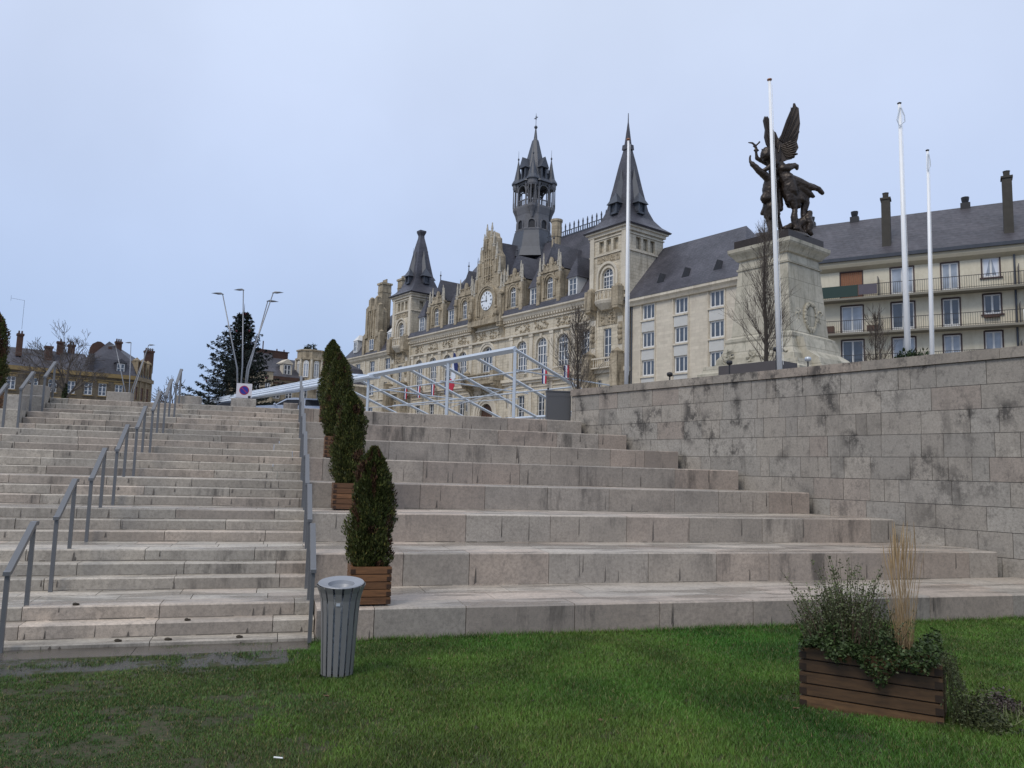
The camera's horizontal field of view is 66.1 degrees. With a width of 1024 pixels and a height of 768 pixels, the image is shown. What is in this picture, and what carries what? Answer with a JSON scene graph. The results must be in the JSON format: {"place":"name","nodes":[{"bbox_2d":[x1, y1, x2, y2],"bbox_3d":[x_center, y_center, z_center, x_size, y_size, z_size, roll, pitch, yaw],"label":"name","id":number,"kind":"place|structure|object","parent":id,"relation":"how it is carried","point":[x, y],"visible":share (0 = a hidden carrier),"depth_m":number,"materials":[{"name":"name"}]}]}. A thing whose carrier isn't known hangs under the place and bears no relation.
{"place":"outdoors","nodes":[
{"label":"outdoors","id":0,"kind":"place"},
{"bbox_2d":[0,641,307,659],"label":"pavement","id":1,"kind":"structure","parent":0,"point":[104,651],"depth_m":8.24,"materials":[{"name":"grey stone"}]},
{"bbox_2d":[0,464,408,639],"bbox_3d":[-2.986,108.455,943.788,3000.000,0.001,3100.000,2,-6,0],"label":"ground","id":2,"kind":"structure","parent":0,"point":[225,529],"depth_m":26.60,"materials":[{"name":"grey stone"}]},
{"bbox_2d":[0,614,1023,767],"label":"lawn","id":3,"kind":"structure","parent":0,"point":[219,660],"depth_m":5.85,"materials":[{"name":"plant"}]},
{"bbox_2d":[0,398,313,650],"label":"stone staircase","id":4,"kind":"structure","parent":3,"relation":"on","point":[117,572],"depth_m":11.86,"materials":[{"name":"grey stone"}]},
{"bbox_2d":[0,383,9,426],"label":"handrail","id":5,"kind":"object","parent":4,"relation":"on","point":[4,387],"visible":1,"depth_m":16.35,"materials":[{"name":"grey metal"}]},
{"bbox_2d":[0,521,39,652],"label":"handrail","id":6,"kind":"object","parent":4,"relation":"on","point":[27,536],"visible":1,"depth_m":8.35,"materials":[{"name":"grey metal"}]},
{"bbox_2d":[16,371,35,427],"bbox_3d":[-10.942,0.356,17.696,0.064,1.370,0.890,3,-7,-16],"label":"handrail","id":7,"kind":"object","parent":4,"relation":"on","point":[27,380],"visible":0.91,"depth_m":17.63,"materials":[{"name":"grey metal"}]},
{"bbox_2d":[41,361,57,411],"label":"handrail","id":8,"kind":"object","parent":4,"relation":"on","point":[50,369],"visible":0.91,"depth_m":19.33,"materials":[{"name":"grey metal"}]},
{"bbox_2d":[48,479,79,591],"bbox_3d":[-5.754,1.911,10.092,0.064,1.370,0.890,3,-7,-16],"label":"handrail","id":9,"kind":"object","parent":4,"relation":"on","point":[70,492],"visible":1,"depth_m":9.96,"materials":[{"name":"grey metal"}]},
{"bbox_2d":[84,448,108,541],"bbox_3d":[-6.226,1.634,11.777,0.064,1.370,0.890,3,-7,-16],"label":"handrail","id":10,"kind":"object","parent":4,"relation":"on","point":[101,459],"visible":1,"depth_m":11.63,"materials":[{"name":"grey metal"}]},
{"bbox_2d":[106,391,133,401],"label":"stone block","id":11,"kind":"structure","parent":4,"relation":"on","point":[120,396],"depth_m":20.22,"materials":[{"name":"grey stone"}]},
{"bbox_2d":[111,424,130,504],"bbox_3d":[-6.698,1.357,13.462,0.064,1.370,0.890,3,-7,-16],"label":"handrail","id":12,"kind":"object","parent":4,"relation":"on","point":[124,435],"visible":1,"depth_m":13.33,"materials":[{"name":"grey metal"}]},
{"bbox_2d":[132,406,147,475],"bbox_3d":[-7.170,1.080,15.147,0.064,1.370,0.890,3,-7,-16],"label":"handrail","id":13,"kind":"object","parent":4,"relation":"on","point":[142,416],"visible":0.91,"depth_m":15.02,"materials":[{"name":"grey metal"}]},
{"bbox_2d":[148,391,161,452],"bbox_3d":[-7.642,0.803,16.831,0.064,1.370,0.890,3,-7,-16],"label":"handrail","id":14,"kind":"object","parent":4,"relation":"on","point":[157,399],"visible":0.91,"depth_m":16.70,"materials":[{"name":"grey metal"}]},
{"bbox_2d":[162,379,173,432],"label":"handrail","id":15,"kind":"object","parent":4,"relation":"on","point":[169,387],"visible":0.91,"depth_m":18.38,"materials":[{"name":"grey metal"}]},
{"bbox_2d":[173,369,182,416],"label":"handrail","id":16,"kind":"object","parent":4,"relation":"on","point":[179,376],"visible":0.91,"depth_m":20.11,"materials":[{"name":"grey metal"}]},
{"bbox_2d":[176,395,201,404],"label":"stone block","id":17,"kind":"structure","parent":4,"relation":"on","point":[190,399],"depth_m":20.68,"materials":[{"name":"grey stone"}]},
{"bbox_2d":[231,398,255,406],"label":"stone block","id":18,"kind":"structure","parent":4,"relation":"on","point":[241,402],"depth_m":21.05,"materials":[{"name":"grey stone"}]},
{"bbox_2d":[236,383,251,398],"bbox_3d":[-7.233,0.195,21.231,0.440,0.420,0.100,3,-7,-16],"label":"parking sign","id":19,"kind":"object","parent":18,"relation":"on","point":[243,390],"visible":1,"depth_m":21.21,"materials":[{"name":"metal"}]},
{"bbox_2d":[283,403,297,408],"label":"stone block","id":20,"kind":"structure","parent":4,"relation":"on","point":[290,405],"depth_m":21.39,"materials":[{"name":"grey stone"}]},
{"bbox_2d":[299,398,303,456],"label":"handrail","id":21,"kind":"object","parent":4,"relation":"on","point":[302,405],"visible":0.69,"depth_m":17.55,"materials":[{"name":"grey metal"}]},
{"bbox_2d":[300,413,305,479],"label":"handrail","id":22,"kind":"object","parent":4,"relation":"on","point":[303,425],"visible":0.8,"depth_m":15.83,"materials":[{"name":"grey metal"}]},
{"bbox_2d":[301,431,306,506],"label":"handrail","id":23,"kind":"object","parent":4,"relation":"on","point":[304,453],"visible":0.7,"depth_m":14.11,"materials":[{"name":"grey metal"}]},
{"bbox_2d":[303,454,309,541],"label":"handrail","id":24,"kind":"object","parent":4,"relation":"on","point":[307,476],"visible":0.81,"depth_m":12.38,"materials":[{"name":"grey metal"}]},
{"bbox_2d":[304,484,312,588],"bbox_3d":[-2.839,2.086,10.938,0.064,1.370,0.890,3,-7,-16],"label":"handrail","id":25,"kind":"object","parent":4,"relation":"on","point":[309,519],"visible":0.94,"depth_m":10.63,"materials":[{"name":"grey metal"}]},
{"bbox_2d":[307,523,315,643],"bbox_3d":[-2.365,2.313,9.258,0.064,1.270,0.890,3,-7,-16],"label":"handrail","id":26,"kind":"object","parent":4,"relation":"on","point":[311,573],"visible":1,"depth_m":8.97,"materials":[{"name":"grey metal"}]},
{"bbox_2d":[317,576,365,678],"bbox_3d":[-1.600,2.252,7.279,0.447,0.881,0.447,2,-6,-6],"label":"litter bin","id":27,"kind":"object","parent":3,"relation":"on","point":[340,597],"visible":0.99,"depth_m":7.15,"materials":[{"name":"metal"}]},
{"bbox_2d":[304,408,1023,641],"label":"stepped seating","id":28,"kind":"object","parent":3,"relation":"on","point":[501,524],"visible":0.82,"depth_m":13.19,"materials":[{"name":"stone"}]},
{"bbox_2d":[316,339,341,421],"bbox_3d":[-4.574,-0.080,19.828,0.709,2.159,0.744,3,-7,-16],"label":"potted conifer","id":29,"kind":"object","parent":28,"relation":"on","point":[332,350],"visible":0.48,"depth_m":19.72,"materials":[{"name":"green plant"}]},
{"bbox_2d":[319,352,354,457],"bbox_3d":[-3.691,0.437,16.569,0.767,2.255,0.806,3,-7,-16],"label":"potted conifer","id":30,"kind":"object","parent":28,"relation":"on","point":[340,383],"visible":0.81,"depth_m":16.42,"materials":[{"name":"green plant"}]},
{"bbox_2d":[326,390,369,509],"bbox_3d":[-2.827,1.123,13.555,0.731,2.067,0.714,3,-7,-16],"label":"potted conifer","id":31,"kind":"object","parent":28,"relation":"on","point":[347,450],"visible":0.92,"depth_m":13.38,"materials":[{"name":"green plant"}]},
{"bbox_2d":[340,445,398,605],"bbox_3d":[-1.717,1.690,9.570,0.731,1.912,0.716,3,-7,-16],"label":"potted conifer","id":32,"kind":"object","parent":28,"relation":"on","point":[369,529],"visible":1,"depth_m":9.41,"materials":[{"name":"green plant"}]},
{"bbox_2d":[545,387,570,420],"bbox_3d":[1.411,0.636,24.008,0.770,1.035,0.390,2,-6,-4],"label":"grey cabinet","id":33,"kind":"object","parent":28,"relation":"on","point":[558,405],"visible":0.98,"depth_m":23.83,"materials":[{"name":"metal"}]},
{"bbox_2d":[570,346,1023,578],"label":"retaining wall","id":34,"kind":"structure","parent":3,"relation":"on","point":[929,449],"depth_m":16.25,"materials":[{"name":"stone"}]},
{"bbox_2d":[780,522,973,728],"bbox_3d":[2.942,1.899,6.406,1.488,1.590,0.767,-2,-7,31],"label":"timber planter","id":35,"kind":"object","parent":3,"relation":"on","point":[846,666],"visible":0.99,"depth_m":6.30,"materials":[{"name":"brown wood"}]},
{"bbox_2d":[954,681,1014,737],"bbox_3d":[3.533,2.427,5.925,0.422,0.368,0.503,5,-7,-30],"label":"ground plant","id":36,"kind":"object","parent":3,"relation":"on","point":[978,717],"visible":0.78,"depth_m":5.86,"materials":[{"name":"green plant"}]},
{"bbox_2d":[967,684,1023,716],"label":"ground plant","id":37,"kind":"object","parent":3,"relation":"on","point":[1006,701],"visible":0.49,"depth_m":6.34,"materials":[{"name":"green plant"}]},
{"bbox_2d":[983,693,1023,726],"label":"ground plant","id":38,"kind":"object","parent":3,"relation":"on","point":[1013,718],"visible":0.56,"depth_m":6.04,"materials":[{"name":"green plant"}]},
{"bbox_2d":[0,0,1023,454],"label":"sky","id":39,"kind":"structure","parent":0,"point":[158,158],"materials":[{"name":"blue"}]},
{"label":"plaza","id":40,"kind":"structure","parent":0,"visible":0},
{"bbox_2d":[0,394,49,427],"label":"side seating","id":41,"kind":"object","parent":40,"relation":"on","point":[10,418],"visible":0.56,"depth_m":17.66,"materials":[{"name":"stone"}]},
{"bbox_2d":[0,312,11,408],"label":"potted conifer","id":42,"kind":"object","parent":41,"relation":"on","point":[4,343],"visible":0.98,"depth_m":18.29,"materials":[{"name":"green plant"}]},
{"bbox_2d":[6,395,26,410],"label":"stone block","id":43,"kind":"structure","parent":41,"relation":"on","point":[12,401],"depth_m":17.64,"materials":[{"name":"grey stone"}]},
{"bbox_2d":[22,385,50,397],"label":"stone block","id":44,"kind":"structure","parent":41,"relation":"on","point":[37,389],"depth_m":19.15,"materials":[{"name":"grey stone"}]},
{"bbox_2d":[6,358,63,392],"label":"bare tree","id":45,"kind":"object","parent":40,"relation":"on","point":[38,380],"visible":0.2,"depth_m":62.13,"materials":[{"name":"brown plant"}]},
{"bbox_2d":[10,320,113,397],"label":"bare tree","id":46,"kind":"object","parent":40,"relation":"on","point":[65,393],"visible":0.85,"depth_m":60.01,"materials":[{"name":"brown plant"}]},
{"bbox_2d":[4,298,154,401],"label":"corner house","id":47,"kind":"structure","parent":40,"relation":"on","point":[106,353],"depth_m":120.08,"materials":[{"name":"brown brick"}]},
{"bbox_2d":[98,383,106,395],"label":"window","id":48,"kind":"structure","parent":47,"relation":"in","point":[102,389],"depth_m":119.86,"materials":[{"name":"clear glass"}]},
{"bbox_2d":[108,342,152,393],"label":"street lamp","id":49,"kind":"object","parent":40,"relation":"on","point":[130,367],"visible":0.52,"depth_m":70.31,"materials":[{"name":"metal"}]},
{"bbox_2d":[145,378,191,402],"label":"bare tree","id":50,"kind":"object","parent":40,"relation":"on","point":[161,401],"visible":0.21,"depth_m":107.95,"materials":[{"name":"brown plant"}]},
{"bbox_2d":[181,305,284,405],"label":"christmas tree","id":51,"kind":"object","parent":40,"relation":"on","point":[229,366],"visible":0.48,"depth_m":59.77,"materials":[{"name":"green plant"}]},
{"bbox_2d":[213,289,283,383],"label":"street lamp","id":52,"kind":"object","parent":40,"relation":"on","point":[253,351],"visible":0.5,"depth_m":45.38,"materials":[{"name":"metal"}]},
{"bbox_2d":[251,356,274,403],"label":"house","id":53,"kind":"structure","parent":40,"relation":"on","point":[270,371],"depth_m":113.92,"materials":[{"name":"stone"}]},
{"bbox_2d":[256,398,320,408],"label":"parked car","id":54,"kind":"object","parent":40,"relation":"on","point":[311,403],"visible":0.2,"depth_m":46.68,"materials":[{"name":"silver paint"}]},
{"bbox_2d":[226,341,366,432],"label":"old townhouse","id":55,"kind":"structure","parent":40,"relation":"on","point":[305,364],"depth_m":122.84,"materials":[{"name":"stone"}]},
{"bbox_2d":[303,360,308,376],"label":"window","id":56,"kind":"structure","parent":55,"relation":"in","point":[306,363],"depth_m":122.58,"materials":[{"name":"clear glass"}]},
{"bbox_2d":[202,346,609,418],"bbox_3d":[-14.061,2.299,53.152,6.025,3.540,54.039,6,-8,-37],"label":"marquee frame","id":57,"kind":"object","parent":40,"relation":"on","point":[311,384],"visible":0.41,"depth_m":37.10,"materials":[{"name":"metal"}]},
{"bbox_2d":[346,113,671,418],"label":"town hall","id":58,"kind":"structure","parent":40,"relation":"on","point":[530,285],"depth_m":113.50,"materials":[{"name":"stone"}]},
{"bbox_2d":[353,335,362,352],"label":"roof window","id":59,"kind":"structure","parent":58,"relation":"in","point":[359,339],"depth_m":150.12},
{"bbox_2d":[418,297,431,330],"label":"roof window","id":60,"kind":"structure","parent":58,"relation":"in","point":[422,314],"depth_m":131.64,"materials":[{"name":"stone"}]},
{"bbox_2d":[430,358,435,382],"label":"window","id":61,"kind":"structure","parent":58,"relation":"in","point":[433,369],"depth_m":127.84,"materials":[{"name":"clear glass"}]},
{"bbox_2d":[449,352,465,390],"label":"hanging flag","id":62,"kind":"object","parent":58,"relation":"attached to","point":[455,366],"visible":0.7,"depth_m":115.73,"materials":[{"name":"fabric"}]},
{"bbox_2d":[483,347,492,377],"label":"window","id":63,"kind":"structure","parent":58,"relation":"in","point":[489,360],"depth_m":116.02,"materials":[{"name":"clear glass"}]},
{"bbox_2d":[511,287,515,307],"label":"window","id":64,"kind":"structure","parent":58,"relation":"in","point":[513,293],"depth_m":111.91,"materials":[{"name":"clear glass"}]},
{"bbox_2d":[518,396,523,416],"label":"window","id":65,"kind":"structure","parent":58,"relation":"in","point":[521,398],"depth_m":108.76,"materials":[{"name":"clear glass"}]},
{"bbox_2d":[518,341,526,373],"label":"window","id":66,"kind":"structure","parent":58,"relation":"in","point":[522,361],"depth_m":109.51,"materials":[{"name":"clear glass"}]},
{"bbox_2d":[528,268,542,304],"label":"roof window","id":67,"kind":"structure","parent":58,"relation":"in","point":[533,284],"depth_m":108.72,"materials":[{"name":"stone"}]},
{"bbox_2d":[538,394,543,418],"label":"window","id":68,"kind":"structure","parent":58,"relation":"in","point":[541,400],"depth_m":105.36,"materials":[{"name":"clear glass"}]},
{"bbox_2d":[538,337,546,371],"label":"window","id":69,"kind":"structure","parent":58,"relation":"in","point":[542,346],"depth_m":106.14,"materials":[{"name":"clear glass"}]},
{"bbox_2d":[547,277,552,298],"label":"window","id":70,"kind":"structure","parent":58,"relation":"in","point":[550,282],"depth_m":105.55,"materials":[{"name":"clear glass"}]},
{"bbox_2d":[558,336,568,368],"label":"window","id":71,"kind":"structure","parent":58,"relation":"in","point":[563,357],"depth_m":102.82,"materials":[{"name":"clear glass"}]},
{"bbox_2d":[569,278,575,294],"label":"window","id":72,"kind":"structure","parent":58,"relation":"in","point":[572,282],"depth_m":102.12,"materials":[{"name":"clear glass"}]},
{"bbox_2d":[566,249,589,295],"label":"roof window","id":73,"kind":"structure","parent":58,"relation":"in","point":[580,270],"depth_m":102.27,"materials":[{"name":"stone"}]},
{"bbox_2d":[604,328,610,361],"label":"window","id":74,"kind":"structure","parent":58,"relation":"in","point":[607,344],"depth_m":95.77,"materials":[{"name":"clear glass"}]},
{"bbox_2d":[604,268,612,288],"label":"window","id":75,"kind":"structure","parent":58,"relation":"in","point":[608,276],"depth_m":96.66,"materials":[{"name":"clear glass"}]},
{"bbox_2d":[547,304,614,388],"bbox_3d":[2.621,-0.876,30.555,2.997,4.826,2.020,-2,-7,31],"label":"bare tree","id":76,"kind":"object","parent":40,"relation":"on","point":[580,359],"visible":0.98,"depth_m":30.66,"materials":[{"name":"brown plant"}]},
{"bbox_2d":[624,226,754,383],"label":"administrative wing","id":77,"kind":"structure","parent":40,"relation":"on","point":[681,326],"depth_m":88.02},
{"bbox_2d":[643,303,653,319],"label":"window","id":78,"kind":"structure","parent":77,"relation":"in","point":[648,309],"depth_m":91.46,"materials":[{"name":"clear glass"}]},
{"bbox_2d":[643,331,653,347],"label":"window","id":79,"kind":"structure","parent":77,"relation":"in","point":[648,337],"depth_m":91.05,"materials":[{"name":"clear glass"}]},
{"bbox_2d":[643,359,653,375],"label":"window","id":80,"kind":"structure","parent":77,"relation":"in","point":[648,365],"depth_m":90.68,"materials":[{"name":"clear glass"}]},
{"bbox_2d":[675,355,686,372],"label":"window","id":81,"kind":"structure","parent":77,"relation":"in","point":[680,361],"depth_m":86.90,"materials":[{"name":"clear glass"}]},
{"bbox_2d":[675,296,687,313],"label":"window","id":82,"kind":"structure","parent":77,"relation":"in","point":[681,304],"depth_m":87.60,"materials":[{"name":"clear glass"}]},
{"bbox_2d":[675,325,687,343],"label":"window","id":83,"kind":"structure","parent":77,"relation":"in","point":[681,333],"depth_m":87.24,"materials":[{"name":"clear glass"}]},
{"bbox_2d":[710,351,722,366],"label":"window","id":84,"kind":"structure","parent":77,"relation":"in","point":[714,356],"depth_m":83.37,"materials":[{"name":"clear glass"}]},
{"bbox_2d":[710,289,723,307],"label":"window","id":85,"kind":"structure","parent":77,"relation":"in","point":[717,296],"depth_m":83.80,"materials":[{"name":"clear glass"}]},
{"bbox_2d":[710,320,723,338],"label":"window","id":86,"kind":"structure","parent":77,"relation":"in","point":[716,327],"depth_m":83.43,"materials":[{"name":"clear glass"}]},
{"bbox_2d":[859,303,897,360],"bbox_3d":[16.694,-1.192,35.874,1.820,5.009,2.390,2,-6,0],"label":"bare tree","id":87,"kind":"object","parent":40,"relation":"on","point":[876,333],"visible":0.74,"depth_m":35.93,"materials":[{"name":"brown plant"}]},
{"bbox_2d":[754,170,1023,361],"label":"apartment block","id":88,"kind":"structure","parent":40,"relation":"on","point":[978,274],"depth_m":59.43,"materials":[{"name":"beige paint"}]},
{"bbox_2d":[842,306,862,330],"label":"window","id":89,"kind":"structure","parent":88,"relation":"in","point":[854,313],"depth_m":61.53,"materials":[{"name":"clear glass"}]},
{"bbox_2d":[842,340,863,361],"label":"window","id":90,"kind":"structure","parent":88,"relation":"in","point":[848,347],"depth_m":61.23,"materials":[{"name":"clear glass"}]},
{"bbox_2d":[891,267,913,293],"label":"window","id":91,"kind":"structure","parent":88,"relation":"in","point":[896,273],"depth_m":60.20,"materials":[{"name":"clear glass"}]},
{"bbox_2d":[892,302,914,327],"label":"window","id":92,"kind":"structure","parent":88,"relation":"in","point":[897,308],"depth_m":59.89,"materials":[{"name":"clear glass"}]},
{"bbox_2d":[893,337,915,357],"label":"window","id":93,"kind":"structure","parent":88,"relation":"in","point":[899,345],"depth_m":59.67,"materials":[{"name":"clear glass"}]},
{"bbox_2d":[941,263,958,288],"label":"window","id":94,"kind":"structure","parent":88,"relation":"in","point":[949,270],"depth_m":58.50,"materials":[{"name":"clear glass"}]},
{"bbox_2d":[943,299,959,326],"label":"window","id":95,"kind":"structure","parent":88,"relation":"in","point":[949,305],"depth_m":58.20,"materials":[{"name":"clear glass"}]},
{"bbox_2d":[944,335,960,352],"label":"window","id":96,"kind":"structure","parent":88,"relation":"in","point":[951,342],"depth_m":57.93,"materials":[{"name":"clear glass"}]},
{"bbox_2d":[982,257,999,277],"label":"window","id":97,"kind":"structure","parent":88,"relation":"in","point":[990,269],"depth_m":57.23,"materials":[{"name":"clear glass"}]},
{"bbox_2d":[983,294,1000,313],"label":"window","id":98,"kind":"structure","parent":88,"relation":"in","point":[991,302],"depth_m":56.94,"materials":[{"name":"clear glass"}]},
{"bbox_2d":[985,331,1002,348],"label":"window","id":99,"kind":"structure","parent":88,"relation":"in","point":[992,339],"depth_m":56.65,"materials":[{"name":"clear glass"}]},
{"label":"terrace ground","id":100,"kind":"structure","parent":0,"visible":0},
{"bbox_2d":[624,138,630,383],"bbox_3d":[3.405,-3.484,23.244,0.135,7.900,0.137,-5,-9,45],"label":"flagpole","id":101,"kind":"object","parent":100,"relation":"on","point":[627,292],"visible":0.91,"depth_m":23.16,"materials":[{"name":"white metal"}]},
{"bbox_2d":[718,360,796,374],"bbox_3d":[7.005,-0.074,22.470,0.900,0.950,2.000,7,-8,-37],"label":"dark planter","id":102,"kind":"object","parent":100,"relation":"on","point":[751,367],"visible":0.29,"depth_m":22.09,"materials":[{"name":"stone"}]},
{"bbox_2d":[721,215,799,361],"bbox_3d":[7.198,-2.315,23.250,2.618,5.508,1.805,-2,-7,30],"label":"bare tree","id":103,"kind":"object","parent":102,"relation":"in","point":[766,306],"visible":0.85,"depth_m":23.03,"materials":[{"name":"brown plant"}]},
{"bbox_2d":[697,236,848,376],"bbox_3d":[11.733,-1.964,34.482,6.600,7.960,6.600,7,-8,-38],"label":"memorial pedestal","id":104,"kind":"object","parent":100,"relation":"on","point":[799,261],"visible":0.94,"depth_m":33.59,"materials":[{"name":"stone"}]},
{"bbox_2d":[734,103,823,248],"bbox_3d":[12.072,-9.313,35.381,3.027,6.859,2.772,7,-8,-38],"label":"bronze statue","id":105,"kind":"object","parent":104,"relation":"on","point":[794,192],"visible":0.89,"depth_m":35.03,"materials":[{"name":"black metal"}]},
{"bbox_2d":[767,78,783,368],"bbox_3d":[6.791,-3.933,20.285,0.351,8.322,0.139,2,-6,0],"label":"flagpole","id":106,"kind":"object","parent":100,"relation":"on","point":[778,324],"visible":0.94,"depth_m":20.21,"materials":[{"name":"white metal"}]},
{"bbox_2d":[896,102,910,356],"bbox_3d":[12.277,-4.104,24.645,0.297,9.930,0.189,2,-6,0],"label":"flagpole","id":107,"kind":"object","parent":100,"relation":"on","point":[906,313],"visible":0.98,"depth_m":24.64,"materials":[{"name":"white metal"}]},
{"bbox_2d":[894,347,928,357],"bbox_3d":[12.421,-0.621,24.291,1.972,1.033,1.472,2,-6,0],"label":"evergreen shrub","id":108,"kind":"object","parent":100,"relation":"on","point":[909,353],"visible":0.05,"depth_m":24.13,"materials":[{"name":"green plant"}]},
{"bbox_2d":[925,149,934,354],"bbox_3d":[15.235,-3.702,28.629,0.257,10.101,0.180,2,-6,0],"label":"flagpole","id":109,"kind":"object","parent":100,"relation":"on","point":[930,290],"visible":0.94,"depth_m":28.68,"materials":[{"name":"white metal"}]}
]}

